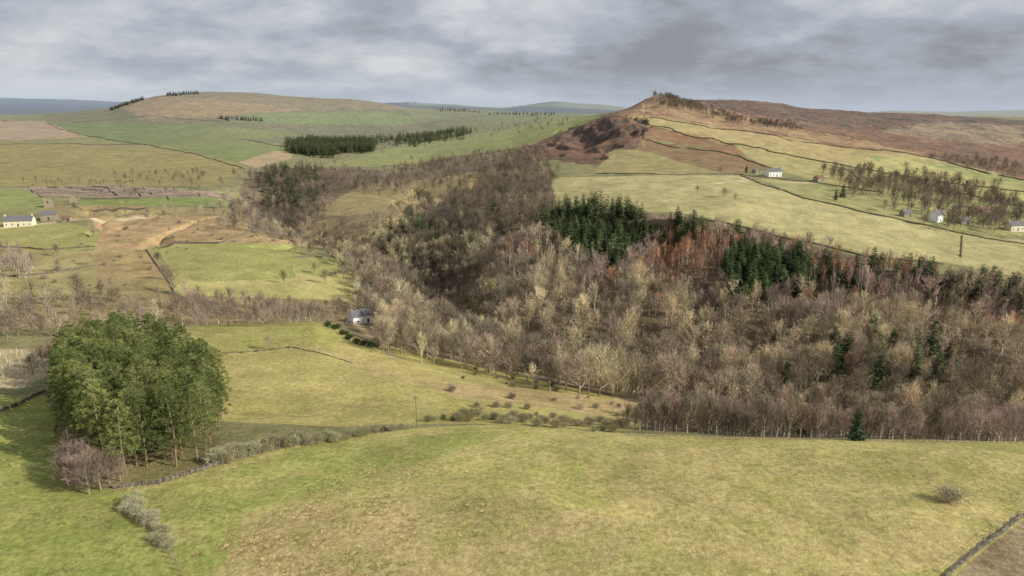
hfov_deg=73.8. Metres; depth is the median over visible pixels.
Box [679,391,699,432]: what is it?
bare birch tree
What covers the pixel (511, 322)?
bare broadleaf tree
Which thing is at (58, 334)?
pine tree
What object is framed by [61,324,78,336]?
pine tree
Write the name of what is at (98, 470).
bare sapling
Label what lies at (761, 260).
spruce tree
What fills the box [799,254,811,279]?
spruce tree
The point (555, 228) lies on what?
spruce tree
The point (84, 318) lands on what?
pine tree
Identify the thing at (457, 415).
bare shrub
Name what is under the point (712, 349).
bare broadleaf tree
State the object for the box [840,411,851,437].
bare birch tree
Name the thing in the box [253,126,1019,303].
conifer woodland
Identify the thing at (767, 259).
spruce tree
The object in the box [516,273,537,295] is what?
bare broadleaf tree
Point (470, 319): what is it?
bare broadleaf tree
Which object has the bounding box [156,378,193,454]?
pine tree
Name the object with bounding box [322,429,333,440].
bare shrub
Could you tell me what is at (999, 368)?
bare broadleaf tree
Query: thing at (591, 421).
bare shrub
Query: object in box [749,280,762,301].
bare birch tree
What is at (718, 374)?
bare broadleaf tree
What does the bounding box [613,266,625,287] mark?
bare birch tree
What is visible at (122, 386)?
pine tree
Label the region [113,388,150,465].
pine tree
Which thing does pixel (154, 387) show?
pine tree
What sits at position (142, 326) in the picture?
pine tree
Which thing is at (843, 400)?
bare broadleaf tree
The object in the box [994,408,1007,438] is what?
bare birch tree
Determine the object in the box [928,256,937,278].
spruce tree
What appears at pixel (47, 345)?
bare sapling
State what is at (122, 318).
pine tree
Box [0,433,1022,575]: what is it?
rush tufts
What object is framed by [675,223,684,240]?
spruce tree
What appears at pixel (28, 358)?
bare sapling
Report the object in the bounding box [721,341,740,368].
bare broadleaf tree
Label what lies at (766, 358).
bare broadleaf tree
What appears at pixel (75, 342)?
pine tree
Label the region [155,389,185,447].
pine tree
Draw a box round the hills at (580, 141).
[0,92,1023,215]
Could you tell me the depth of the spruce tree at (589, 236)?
444.80 m
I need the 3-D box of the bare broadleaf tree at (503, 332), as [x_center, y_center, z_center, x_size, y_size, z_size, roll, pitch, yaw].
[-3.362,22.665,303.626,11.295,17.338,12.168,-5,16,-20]
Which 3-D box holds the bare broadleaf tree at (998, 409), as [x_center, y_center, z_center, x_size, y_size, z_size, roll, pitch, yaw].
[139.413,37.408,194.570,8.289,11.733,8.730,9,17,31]
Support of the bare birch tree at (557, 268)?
on the ground
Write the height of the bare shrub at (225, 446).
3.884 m
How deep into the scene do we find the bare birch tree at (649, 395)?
184.23 m
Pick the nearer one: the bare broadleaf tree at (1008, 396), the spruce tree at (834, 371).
the bare broadleaf tree at (1008, 396)
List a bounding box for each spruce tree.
[386,231,394,244]
[467,295,474,309]
[484,278,495,298]
[543,223,551,242]
[551,219,558,239]
[564,213,573,230]
[564,222,574,243]
[565,220,574,238]
[571,215,579,233]
[577,194,586,213]
[579,216,589,236]
[579,218,587,236]
[579,233,589,255]
[583,227,592,247]
[584,199,591,216]
[586,221,592,236]
[587,241,598,261]
[591,192,600,210]
[594,218,605,238]
[594,230,606,251]
[601,220,607,238]
[605,245,614,266]
[606,222,611,238]
[610,220,625,243]
[611,219,620,240]
[612,243,621,259]
[613,197,621,217]
[613,251,623,272]
[620,243,630,264]
[625,223,637,243]
[632,212,640,231]
[640,215,648,234]
[646,228,654,244]
[672,207,681,225]
[673,211,682,234]
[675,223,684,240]
[675,224,686,246]
[684,215,692,232]
[687,210,697,228]
[692,220,700,239]
[697,215,705,234]
[719,248,733,271]
[719,257,732,280]
[723,262,736,283]
[723,265,735,291]
[724,250,736,270]
[725,269,736,293]
[728,279,739,302]
[731,219,744,242]
[731,241,740,267]
[734,266,744,285]
[735,255,744,271]
[737,241,746,258]
[739,237,750,257]
[739,255,745,274]
[741,256,752,278]
[743,226,750,244]
[743,263,754,283]
[745,242,754,260]
[747,237,756,254]
[747,275,760,299]
[748,246,760,266]
[749,269,760,292]
[751,257,758,273]
[753,258,764,270]
[755,266,763,285]
[758,261,766,271]
[758,271,769,296]
[759,243,769,264]
[759,273,770,299]
[760,255,770,269]
[760,265,773,287]
[764,248,772,262]
[765,237,770,252]
[766,245,775,258]
[768,261,775,285]
[771,265,783,290]
[772,251,780,271]
[772,257,782,279]
[773,248,782,264]
[776,264,789,291]
[777,239,783,253]
[779,361,792,386]
[780,249,789,270]
[785,255,793,276]
[787,246,799,264]
[790,240,803,260]
[790,256,799,275]
[791,262,802,283]
[791,274,801,296]
[793,240,803,258]
[798,261,807,287]
[798,359,813,387]
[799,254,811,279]
[801,249,808,271]
[807,245,814,265]
[807,344,819,379]
[808,253,820,277]
[819,248,829,265]
[819,251,833,275]
[820,261,831,280]
[821,344,844,378]
[823,326,841,357]
[832,261,844,283]
[837,332,853,369]
[838,184,845,196]
[844,407,869,440]
[846,266,860,287]
[854,254,860,268]
[856,263,866,289]
[863,348,873,377]
[864,247,878,271]
[865,312,879,344]
[870,353,887,389]
[871,251,884,274]
[874,270,883,293]
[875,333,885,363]
[884,342,899,374]
[885,330,898,350]
[888,328,898,352]
[903,253,915,276]
[904,344,926,380]
[908,327,927,357]
[910,255,925,279]
[920,260,932,283]
[922,324,940,355]
[926,312,939,337]
[926,350,948,389]
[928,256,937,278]
[936,324,944,347]
[942,341,954,365]
[944,270,955,295]
[956,275,967,296]
[975,266,987,290]
[987,265,997,291]
[989,270,1005,295]
[1003,272,1018,296]
[1012,283,1023,313]
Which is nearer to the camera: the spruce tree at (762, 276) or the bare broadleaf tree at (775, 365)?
the bare broadleaf tree at (775, 365)
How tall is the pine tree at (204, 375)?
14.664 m
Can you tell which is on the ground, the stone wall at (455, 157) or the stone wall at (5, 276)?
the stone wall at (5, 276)
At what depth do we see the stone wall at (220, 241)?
458.30 m
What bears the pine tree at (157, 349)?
on the ground
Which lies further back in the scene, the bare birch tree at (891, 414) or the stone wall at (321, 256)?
the stone wall at (321, 256)
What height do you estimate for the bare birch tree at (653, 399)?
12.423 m
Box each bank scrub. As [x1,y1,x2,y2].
[508,381,516,387]
[576,403,584,409]
[591,402,599,408]
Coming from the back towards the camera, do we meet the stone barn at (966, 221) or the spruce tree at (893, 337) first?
the stone barn at (966, 221)
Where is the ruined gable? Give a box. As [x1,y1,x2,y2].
[69,195,76,202]
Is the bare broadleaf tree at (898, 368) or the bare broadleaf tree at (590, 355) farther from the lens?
the bare broadleaf tree at (898, 368)
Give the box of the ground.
[0,166,1023,575]
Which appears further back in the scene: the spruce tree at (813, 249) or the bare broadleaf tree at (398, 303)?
the spruce tree at (813, 249)
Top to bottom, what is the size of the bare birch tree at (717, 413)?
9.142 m
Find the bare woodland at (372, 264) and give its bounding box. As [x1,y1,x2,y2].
[0,90,1023,440]
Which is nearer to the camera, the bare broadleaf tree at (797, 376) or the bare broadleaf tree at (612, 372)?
the bare broadleaf tree at (612, 372)
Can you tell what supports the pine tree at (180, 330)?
on the ground
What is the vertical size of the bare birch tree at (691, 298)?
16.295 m
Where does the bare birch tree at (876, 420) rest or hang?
on the ground
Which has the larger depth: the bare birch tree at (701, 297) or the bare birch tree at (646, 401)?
the bare birch tree at (701, 297)
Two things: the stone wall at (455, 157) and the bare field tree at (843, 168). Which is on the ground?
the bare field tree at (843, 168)
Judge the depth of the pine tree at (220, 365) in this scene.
153.29 m
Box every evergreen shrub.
[324,321,330,326]
[331,324,339,329]
[344,334,354,339]
[352,337,360,343]
[358,339,368,345]
[367,340,377,346]
[792,428,809,437]
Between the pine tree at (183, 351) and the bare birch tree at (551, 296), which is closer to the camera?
the pine tree at (183, 351)
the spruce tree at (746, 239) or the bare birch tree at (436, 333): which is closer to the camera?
the bare birch tree at (436, 333)
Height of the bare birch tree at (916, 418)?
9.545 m
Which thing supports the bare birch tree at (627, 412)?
on the ground
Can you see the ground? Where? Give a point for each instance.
(608, 484)
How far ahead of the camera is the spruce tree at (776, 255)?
386.34 m
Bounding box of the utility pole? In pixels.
[412,395,418,425]
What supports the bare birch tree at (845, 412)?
on the ground
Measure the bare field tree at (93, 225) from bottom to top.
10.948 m
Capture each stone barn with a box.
[39,210,58,220]
[61,216,72,221]
[752,169,761,173]
[813,175,824,181]
[956,217,970,224]
[972,206,990,213]
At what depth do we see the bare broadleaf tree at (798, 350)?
284.07 m
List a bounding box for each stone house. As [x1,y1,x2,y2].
[2,214,35,226]
[348,305,372,323]
[765,167,781,176]
[899,208,912,216]
[928,208,944,222]
[1003,219,1023,231]
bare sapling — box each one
[23,351,40,373]
[29,342,48,368]
[38,338,53,358]
[44,427,86,456]
[44,451,71,482]
[49,439,72,467]
[50,456,74,488]
[55,439,91,477]
[58,451,93,491]
[67,448,101,494]
[80,442,102,482]
[84,449,118,489]
[92,444,121,483]
[107,451,133,480]
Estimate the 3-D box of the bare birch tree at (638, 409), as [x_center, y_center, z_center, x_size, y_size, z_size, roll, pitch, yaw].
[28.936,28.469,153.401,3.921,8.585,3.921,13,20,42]
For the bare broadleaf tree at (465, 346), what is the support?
on the ground
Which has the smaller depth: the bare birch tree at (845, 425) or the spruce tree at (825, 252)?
the bare birch tree at (845, 425)
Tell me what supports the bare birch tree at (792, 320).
on the ground
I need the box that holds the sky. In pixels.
[0,0,1023,111]
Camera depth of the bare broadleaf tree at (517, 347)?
241.98 m
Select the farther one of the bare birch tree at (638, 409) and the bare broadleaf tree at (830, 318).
the bare broadleaf tree at (830, 318)
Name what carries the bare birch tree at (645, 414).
on the ground
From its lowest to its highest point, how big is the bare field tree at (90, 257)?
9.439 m
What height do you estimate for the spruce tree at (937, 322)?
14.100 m
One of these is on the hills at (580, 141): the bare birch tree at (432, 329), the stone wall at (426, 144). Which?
the stone wall at (426, 144)
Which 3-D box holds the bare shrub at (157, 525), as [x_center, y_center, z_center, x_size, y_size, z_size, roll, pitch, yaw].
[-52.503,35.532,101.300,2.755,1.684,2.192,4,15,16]
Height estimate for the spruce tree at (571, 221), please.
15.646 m
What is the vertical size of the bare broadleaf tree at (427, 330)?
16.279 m
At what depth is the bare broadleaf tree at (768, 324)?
321.33 m
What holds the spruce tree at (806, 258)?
on the ground
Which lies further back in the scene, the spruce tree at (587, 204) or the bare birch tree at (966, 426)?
the spruce tree at (587, 204)
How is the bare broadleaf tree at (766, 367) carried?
on the ground
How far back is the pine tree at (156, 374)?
131.68 m
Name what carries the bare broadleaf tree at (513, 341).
on the ground
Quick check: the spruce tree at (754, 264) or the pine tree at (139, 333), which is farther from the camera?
the spruce tree at (754, 264)
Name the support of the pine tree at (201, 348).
on the ground
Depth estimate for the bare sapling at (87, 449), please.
115.75 m
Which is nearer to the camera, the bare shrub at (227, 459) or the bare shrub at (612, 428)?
the bare shrub at (227, 459)
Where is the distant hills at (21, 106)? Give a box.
[0,98,1023,116]
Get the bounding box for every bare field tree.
[51,243,61,252]
[52,258,62,269]
[63,270,88,295]
[85,250,93,264]
[87,222,96,234]
[153,252,162,263]
[156,263,169,278]
[163,266,183,292]
[264,335,274,348]
[278,269,287,283]
[291,241,299,250]
[306,241,314,254]
[319,267,330,283]
[330,295,343,312]
[356,287,369,307]
[836,165,847,179]
[920,214,928,224]
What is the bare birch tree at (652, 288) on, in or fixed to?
on the ground
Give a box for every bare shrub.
[116,497,138,515]
[119,488,145,506]
[126,503,144,518]
[132,496,149,508]
[135,509,147,523]
[139,508,161,527]
[146,529,160,541]
[150,521,166,532]
[153,532,166,546]
[156,523,174,535]
[158,533,180,551]
[202,445,230,464]
[218,442,239,459]
[219,452,231,463]
[227,442,241,457]
[230,440,247,458]
[241,438,261,456]
[258,442,270,452]
[259,433,281,449]
[259,436,275,450]
[277,436,288,444]
[282,436,295,446]
[285,432,300,446]
[289,432,303,443]
[299,435,316,446]
[306,431,326,444]
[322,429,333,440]
[329,432,342,442]
[341,434,351,439]
[350,424,367,436]
[359,425,373,434]
[386,423,401,431]
[423,415,433,421]
[447,385,456,391]
[450,410,464,421]
[462,410,475,421]
[471,406,485,416]
[473,401,480,407]
[480,413,490,420]
[490,411,500,419]
[491,400,500,406]
[494,417,502,422]
[496,413,506,420]
[503,400,513,408]
[505,415,517,423]
[506,391,515,399]
[508,409,520,418]
[515,412,529,421]
[524,402,531,409]
[527,413,534,419]
[531,416,543,425]
[543,415,549,423]
[547,411,558,417]
[549,416,563,427]
[552,385,561,391]
[554,414,567,421]
[561,416,575,424]
[570,417,584,426]
[583,414,595,424]
[590,425,597,431]
[595,416,604,421]
[598,425,606,430]
[599,419,613,426]
[604,422,618,431]
[614,417,630,427]
[932,484,973,505]
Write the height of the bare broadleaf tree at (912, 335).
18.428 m
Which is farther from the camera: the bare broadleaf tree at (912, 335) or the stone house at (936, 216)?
the stone house at (936, 216)
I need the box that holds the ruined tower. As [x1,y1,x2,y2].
[43,198,53,207]
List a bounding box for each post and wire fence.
[0,364,42,378]
[113,420,467,491]
[123,494,182,575]
[629,429,1023,442]
[949,509,1023,570]
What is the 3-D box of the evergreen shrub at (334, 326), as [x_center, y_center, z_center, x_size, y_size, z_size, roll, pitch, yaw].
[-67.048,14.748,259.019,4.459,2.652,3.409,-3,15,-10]
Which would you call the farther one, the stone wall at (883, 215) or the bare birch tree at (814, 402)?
the stone wall at (883, 215)
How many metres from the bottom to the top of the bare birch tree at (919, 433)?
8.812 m
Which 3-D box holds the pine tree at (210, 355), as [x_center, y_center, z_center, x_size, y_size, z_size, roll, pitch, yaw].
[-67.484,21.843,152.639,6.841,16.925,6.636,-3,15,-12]
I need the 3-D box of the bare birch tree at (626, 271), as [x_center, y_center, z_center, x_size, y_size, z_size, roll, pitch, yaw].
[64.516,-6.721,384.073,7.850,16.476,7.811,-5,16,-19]
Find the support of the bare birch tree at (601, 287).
on the ground
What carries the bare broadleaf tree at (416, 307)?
on the ground
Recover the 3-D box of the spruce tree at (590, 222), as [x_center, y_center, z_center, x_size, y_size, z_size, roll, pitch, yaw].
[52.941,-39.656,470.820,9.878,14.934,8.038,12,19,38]
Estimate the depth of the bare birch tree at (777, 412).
159.11 m
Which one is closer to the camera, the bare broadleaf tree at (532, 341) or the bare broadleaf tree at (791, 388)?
the bare broadleaf tree at (791, 388)
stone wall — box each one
[0,143,244,168]
[0,264,101,277]
[0,389,45,411]
[3,246,94,249]
[48,123,240,144]
[73,116,306,122]
[73,205,218,211]
[80,194,230,201]
[113,460,220,488]
[146,249,175,293]
[155,230,292,248]
[217,347,350,362]
[241,139,283,146]
[292,255,347,276]
[319,120,555,165]
[380,145,532,166]
[410,115,538,125]
[596,173,878,191]
[614,115,1023,179]
[638,122,1023,191]
[647,139,770,167]
[693,217,943,264]
[740,175,1023,243]
[944,512,1023,575]
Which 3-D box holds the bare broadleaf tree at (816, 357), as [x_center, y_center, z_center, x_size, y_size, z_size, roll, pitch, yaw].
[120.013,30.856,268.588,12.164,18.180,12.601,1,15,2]
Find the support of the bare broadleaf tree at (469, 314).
on the ground
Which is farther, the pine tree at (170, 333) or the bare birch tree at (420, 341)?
the bare birch tree at (420, 341)
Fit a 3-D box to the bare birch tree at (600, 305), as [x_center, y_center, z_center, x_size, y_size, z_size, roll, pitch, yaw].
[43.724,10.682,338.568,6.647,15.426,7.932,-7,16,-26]
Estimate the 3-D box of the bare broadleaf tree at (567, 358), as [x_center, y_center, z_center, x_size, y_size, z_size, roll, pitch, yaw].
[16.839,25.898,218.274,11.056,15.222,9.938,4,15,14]
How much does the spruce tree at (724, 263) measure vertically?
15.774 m
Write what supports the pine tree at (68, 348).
on the ground
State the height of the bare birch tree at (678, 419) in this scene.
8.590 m
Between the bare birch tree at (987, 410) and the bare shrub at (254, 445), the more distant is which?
the bare birch tree at (987, 410)
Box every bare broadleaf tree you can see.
[369,313,385,340]
[371,310,390,331]
[371,313,398,352]
[372,315,393,353]
[374,298,397,315]
[375,292,395,312]
[377,310,398,347]
[383,312,414,353]
[386,297,407,317]
[387,305,405,336]
[389,286,403,300]
[393,288,420,314]
[394,326,416,356]
[400,305,415,327]
[407,296,424,321]
[411,322,440,359]
[412,320,433,347]
[414,306,441,330]
[422,302,437,317]
[428,310,443,329]
[428,331,445,356]
[430,305,448,328]
[431,296,455,326]
[431,323,445,350]
[434,301,452,327]
[434,329,454,360]
[441,307,458,339]
[444,305,460,338]
[444,315,460,338]
[444,333,458,359]
[447,311,465,341]
[450,322,479,365]
[455,335,475,367]
[456,328,475,352]
[461,333,486,370]
[462,310,479,325]
[464,310,471,322]
[466,312,480,332]
[470,331,503,373]
[473,320,496,348]
[479,304,500,321]
[479,318,495,333]
[480,299,500,322]
[480,313,501,331]
[480,326,501,346]
[482,345,500,371]
[485,324,499,337]
[489,304,509,326]
[491,281,508,306]
[494,319,506,340]
[495,322,512,348]
[498,296,523,321]
[499,342,525,379]
[500,332,520,358]
[501,315,522,341]
[502,325,525,350]
[510,342,530,372]
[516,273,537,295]
[519,299,538,328]
[520,333,540,368]
[523,343,541,368]
[523,351,544,381]
[525,316,541,335]
[529,285,549,314]
[531,332,543,358]
[532,272,546,293]
[538,306,553,332]
[538,337,558,371]
[538,352,561,382]
[541,334,570,374]
[544,309,568,338]
[549,347,576,389]
[552,273,568,299]
[560,325,580,352]
[561,280,580,302]
[561,342,583,379]
[561,347,599,394]
[562,342,583,375]
[569,284,582,312]
[572,293,590,321]
[574,282,590,313]
[574,339,622,395]
[576,341,599,387]
[576,346,606,392]
[584,330,602,348]
[590,356,612,391]
[598,369,615,393]
[600,320,627,349]
[603,367,623,398]
[604,312,624,343]
[605,343,635,393]
[605,345,621,358]
[606,352,633,390]
[607,297,629,319]
[607,362,622,387]
[608,332,626,357]
[612,359,630,390]
[619,300,645,334]
[619,313,637,339]
[619,325,634,354]
[621,299,642,329]
[621,345,651,395]
[622,338,646,359]
[623,276,641,305]
[623,360,642,393]
[628,287,648,316]
[629,258,648,282]
[632,361,655,392]
[634,329,655,362]
[638,355,677,399]
[640,332,662,361]
[640,352,665,390]
[645,365,662,394]
[645,404,663,429]
[649,348,694,396]
[650,352,668,396]
[653,330,678,357]
[660,331,679,350]
[661,391,692,431]
[662,294,682,327]
[662,406,672,430]
[664,362,694,395]
[668,361,699,399]
[675,393,705,432]
[677,344,689,363]
[682,367,715,398]
[683,359,708,395]
[683,369,704,393]
[684,325,704,345]
[692,366,710,399]
[692,388,724,433]
[693,319,712,350]
[704,342,720,371]
[704,359,723,378]
[706,372,728,395]
[707,370,723,400]
[709,369,731,391]
[711,324,734,355]
[712,379,731,400]
[713,319,733,346]
[714,354,739,375]
[717,335,743,359]
[719,366,740,400]
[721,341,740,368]
[725,394,744,429]
[727,367,758,404]
[728,303,748,335]
[728,341,756,369]
[728,404,751,435]
[730,386,752,403]
[731,351,753,378]
[733,365,766,405]
[736,344,755,367]
[739,362,763,391]
[740,351,762,379]
[745,391,775,436]
[748,351,767,376]
[749,386,763,404]
[750,393,784,435]
[752,368,784,400]
[753,339,774,371]
[754,355,772,375]
[754,398,775,435]
[757,316,776,342]
[758,360,778,383]
[759,376,782,402]
[761,341,790,376]
[761,355,784,375]
[769,307,790,334]
[773,386,794,405]
[775,299,799,332]
[776,379,801,406]
[784,365,809,392]
[784,408,801,435]
[787,345,805,369]
[792,355,819,389]
[795,296,813,325]
[796,344,824,369]
[796,391,812,410]
[799,313,820,343]
[806,342,827,375]
[806,349,833,386]
[809,383,836,409]
[812,298,834,322]
[813,306,842,340]
[813,404,831,437]
[817,378,845,408]
[819,339,838,374]
[819,348,839,380]
[821,406,845,437]
[824,323,849,345]
[829,314,856,339]
[830,384,862,416]
[832,387,860,415]
[833,305,854,339]
[836,378,858,400]
[840,346,869,381]
[845,327,868,354]
[847,363,881,400]
[849,343,871,378]
[849,390,864,409]
[850,398,874,419]
[860,351,878,381]
[862,335,886,354]
[865,348,893,376]
[865,398,884,414]
[870,387,901,419]
[871,321,895,347]
[873,400,900,438]
[881,372,908,395]
[883,345,914,377]
[884,340,909,370]
[887,361,910,391]
[887,381,923,410]
[889,404,916,438]
[894,377,922,403]
[895,299,928,327]
[895,381,930,416]
[896,326,925,349]
[896,345,920,379]
[898,344,913,370]
[904,376,932,406]
[909,318,931,346]
[910,305,939,334]
[917,384,953,427]
[927,384,954,410]
[928,392,961,415]
[936,370,971,409]
[937,366,963,393]
[944,364,968,396]
[947,360,977,390]
[952,405,969,439]
[953,397,981,414]
[963,355,995,394]
[964,388,995,409]
[965,389,1003,417]
[967,360,1000,393]
[968,371,996,396]
[984,411,1006,440]
[988,361,1014,387]
[988,402,1008,413]
[991,384,1023,407]
[998,392,1023,409]
[1003,406,1022,433]
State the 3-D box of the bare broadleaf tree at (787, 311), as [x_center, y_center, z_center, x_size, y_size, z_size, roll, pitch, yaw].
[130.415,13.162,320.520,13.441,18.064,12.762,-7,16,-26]
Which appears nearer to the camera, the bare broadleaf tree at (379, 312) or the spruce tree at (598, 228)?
the bare broadleaf tree at (379, 312)
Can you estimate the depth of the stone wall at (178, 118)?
2402.69 m
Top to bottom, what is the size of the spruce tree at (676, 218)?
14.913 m
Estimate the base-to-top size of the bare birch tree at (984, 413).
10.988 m
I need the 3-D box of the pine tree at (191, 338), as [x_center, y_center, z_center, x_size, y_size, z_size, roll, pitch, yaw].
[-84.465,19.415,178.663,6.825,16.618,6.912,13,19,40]
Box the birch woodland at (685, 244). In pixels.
[0,216,1023,440]
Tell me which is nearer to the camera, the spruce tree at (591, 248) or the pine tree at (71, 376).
the pine tree at (71, 376)
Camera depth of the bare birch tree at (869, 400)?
218.88 m
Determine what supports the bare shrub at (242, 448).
on the ground
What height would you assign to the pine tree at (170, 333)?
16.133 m
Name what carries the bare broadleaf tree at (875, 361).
on the ground
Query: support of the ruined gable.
on the ground
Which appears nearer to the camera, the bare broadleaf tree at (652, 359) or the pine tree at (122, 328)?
the pine tree at (122, 328)
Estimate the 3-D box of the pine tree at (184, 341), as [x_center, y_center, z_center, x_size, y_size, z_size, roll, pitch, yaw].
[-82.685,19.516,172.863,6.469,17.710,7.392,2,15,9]
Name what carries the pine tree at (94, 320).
on the ground
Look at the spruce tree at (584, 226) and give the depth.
466.77 m
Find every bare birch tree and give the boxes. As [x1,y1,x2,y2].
[410,322,417,346]
[415,332,427,362]
[422,314,436,352]
[431,321,444,352]
[471,326,481,356]
[480,334,491,371]
[516,287,526,312]
[521,348,532,379]
[535,341,548,372]
[543,354,558,391]
[548,291,557,310]
[553,262,561,279]
[553,340,565,383]
[554,353,565,385]
[575,269,585,288]
[594,298,608,322]
[597,280,607,298]
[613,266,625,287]
[621,264,631,287]
[622,244,634,264]
[622,402,634,429]
[624,286,634,302]
[629,371,637,393]
[630,406,641,428]
[634,398,648,429]
[638,399,648,427]
[640,402,650,428]
[642,388,655,419]
[642,391,651,417]
[645,388,661,428]
[647,271,656,291]
[647,275,657,294]
[647,280,655,301]
[651,401,662,430]
[654,277,663,293]
[656,383,678,430]
[656,397,670,430]
[665,276,676,297]
[671,282,682,303]
[672,410,680,430]
[675,343,688,366]
[675,406,682,431]
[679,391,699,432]
[684,343,699,371]
[686,289,697,315]
[689,398,696,431]
[691,386,701,402]
[693,409,705,432]
[695,289,705,315]
[695,396,711,433]
[697,251,705,272]
[697,270,707,289]
[706,388,720,402]
[708,401,726,434]
[709,366,726,403]
[712,403,726,434]
[715,394,731,434]
[717,289,727,312]
[723,404,736,434]
[724,363,737,387]
[728,407,739,435]
[732,292,743,317]
[733,400,744,434]
[740,399,756,435]
[742,415,750,435]
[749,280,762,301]
[753,391,777,436]
[757,411,770,436]
[763,285,776,311]
[769,409,776,435]
[770,280,780,301]
[770,400,786,436]
[775,396,786,435]
[778,393,802,437]
[779,407,789,434]
[780,281,792,307]
[790,297,800,322]
[790,307,802,332]
[794,400,811,437]
[794,415,800,432]
[796,402,811,436]
[797,297,805,322]
[804,286,814,312]
[805,379,823,405]
[807,406,821,437]
[810,394,819,408]
[814,405,827,435]
[814,406,828,437]
[818,318,829,340]
[818,395,832,409]
[831,286,839,309]
[833,405,843,437]
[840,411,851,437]
[842,303,853,317]
[843,406,849,434]
[845,408,854,434]
[849,291,860,317]
[849,404,864,431]
[859,404,877,438]
[861,284,873,309]
[862,393,873,414]
[866,301,878,325]
[867,405,881,438]
[872,407,882,438]
[879,297,890,322]
[884,406,900,438]
[888,413,903,438]
[892,289,907,318]
[897,337,910,363]
[899,359,909,384]
[899,399,918,438]
[909,407,923,438]
[916,412,927,438]
[921,402,933,428]
[924,379,937,402]
[925,357,940,385]
[926,409,936,436]
[930,401,945,428]
[935,407,943,433]
[935,412,950,438]
[939,408,958,439]
[939,413,956,439]
[943,414,955,439]
[953,410,968,439]
[955,401,973,439]
[956,410,972,439]
[966,407,979,439]
[973,406,986,440]
[974,413,988,440]
[979,407,992,440]
[982,355,998,386]
[984,405,995,435]
[987,411,1005,440]
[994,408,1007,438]
[996,362,1010,383]
[1002,403,1022,440]
[1006,402,1023,440]
[1016,388,1023,402]
[1017,408,1023,440]
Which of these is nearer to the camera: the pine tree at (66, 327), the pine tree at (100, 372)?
the pine tree at (100, 372)
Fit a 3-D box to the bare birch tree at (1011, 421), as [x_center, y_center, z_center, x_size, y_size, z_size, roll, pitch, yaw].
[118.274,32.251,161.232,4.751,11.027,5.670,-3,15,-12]
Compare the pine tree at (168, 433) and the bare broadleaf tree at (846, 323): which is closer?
the pine tree at (168, 433)
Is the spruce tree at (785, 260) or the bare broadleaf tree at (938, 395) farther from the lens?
the spruce tree at (785, 260)
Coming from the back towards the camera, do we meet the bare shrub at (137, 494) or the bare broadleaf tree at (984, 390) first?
the bare broadleaf tree at (984, 390)
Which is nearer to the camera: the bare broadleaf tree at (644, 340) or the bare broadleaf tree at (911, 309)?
the bare broadleaf tree at (644, 340)
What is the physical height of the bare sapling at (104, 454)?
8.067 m
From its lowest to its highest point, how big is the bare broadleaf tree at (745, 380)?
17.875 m
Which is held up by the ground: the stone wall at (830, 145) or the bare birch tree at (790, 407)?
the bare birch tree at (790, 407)
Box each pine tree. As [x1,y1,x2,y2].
[45,351,72,416]
[45,364,72,434]
[47,346,65,396]
[48,337,78,375]
[49,326,66,357]
[52,385,79,436]
[53,343,73,389]
[55,362,74,422]
[56,349,79,388]
[57,358,87,410]
[59,359,90,416]
[60,320,73,336]
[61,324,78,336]
[62,383,92,448]
[62,390,95,449]
[64,328,79,354]
[65,333,91,363]
[65,337,89,364]
[65,366,88,435]
[67,347,84,367]
[69,350,92,377]
[69,397,101,450]
[71,363,100,439]
[72,369,113,448]
[73,323,84,333]
[76,313,89,336]
[77,378,121,450]
[78,370,100,419]
[81,326,96,343]
[81,336,100,366]
[81,341,104,377]
[85,321,100,335]
[87,319,99,327]
[87,339,107,364]
[89,370,117,420]
[90,339,113,366]
[90,358,101,374]
[90,391,121,451]
[92,330,106,353]
[93,381,125,453]
[94,332,109,358]
[95,359,133,437]
[96,354,106,367]
[96,361,119,389]
[98,336,125,371]
[99,321,110,330]
[100,357,116,380]
[100,391,122,452]
[102,367,130,438]
[102,398,141,474]
[103,311,119,327]
[106,314,121,327]
[106,326,124,358]
[106,329,123,348]
[106,345,125,372]
[112,310,125,328]
[112,347,134,382]
[112,361,129,384]
[112,377,129,440]
[113,339,126,357]
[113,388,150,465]
[115,325,129,347]
[115,342,130,363]
[115,381,146,451]
[116,330,130,345]
[118,367,147,433]
[119,346,142,380]
[120,316,129,336]
[122,327,137,349]
[122,354,141,393]
[122,378,160,461]
[122,389,158,466]
[123,318,141,338]
[126,310,144,336]
[128,351,153,422]
[129,343,155,386]
[130,372,147,410]
[131,335,145,357]
[132,330,149,351]
[134,365,148,387]
[136,340,159,368]
[137,324,150,338]
[138,359,159,435]
[138,368,152,409]
[139,313,152,336]
[139,371,174,448]
[140,382,176,458]
[141,336,158,362]
[143,314,161,337]
[144,330,160,357]
[145,355,159,376]
[148,319,163,340]
[151,383,194,465]
[152,368,176,423]
[153,318,166,338]
[153,347,173,368]
[153,370,192,452]
[154,319,168,345]
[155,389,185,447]
[155,395,186,459]
[156,331,176,357]
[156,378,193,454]
[157,360,184,422]
[158,354,186,404]
[159,343,183,393]
[160,330,172,347]
[163,369,187,434]
[164,338,184,376]
[165,333,179,345]
[173,351,193,400]
[174,322,185,340]
[175,324,190,356]
[176,364,208,432]
[177,332,191,350]
[178,383,213,461]
[179,366,194,412]
[180,344,190,362]
[181,332,195,353]
[181,340,199,369]
[184,352,197,370]
[184,380,219,449]
[187,353,201,373]
[189,382,213,438]
[191,362,219,406]
[193,338,206,355]
[193,369,223,443]
[194,343,212,363]
[194,373,218,433]
[197,349,226,401]
[199,357,223,425]
[201,362,227,421]
[203,344,229,393]
[206,349,232,416]
[206,372,231,429]
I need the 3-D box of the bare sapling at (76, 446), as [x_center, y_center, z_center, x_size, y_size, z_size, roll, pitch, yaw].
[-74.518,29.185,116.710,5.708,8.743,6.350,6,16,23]

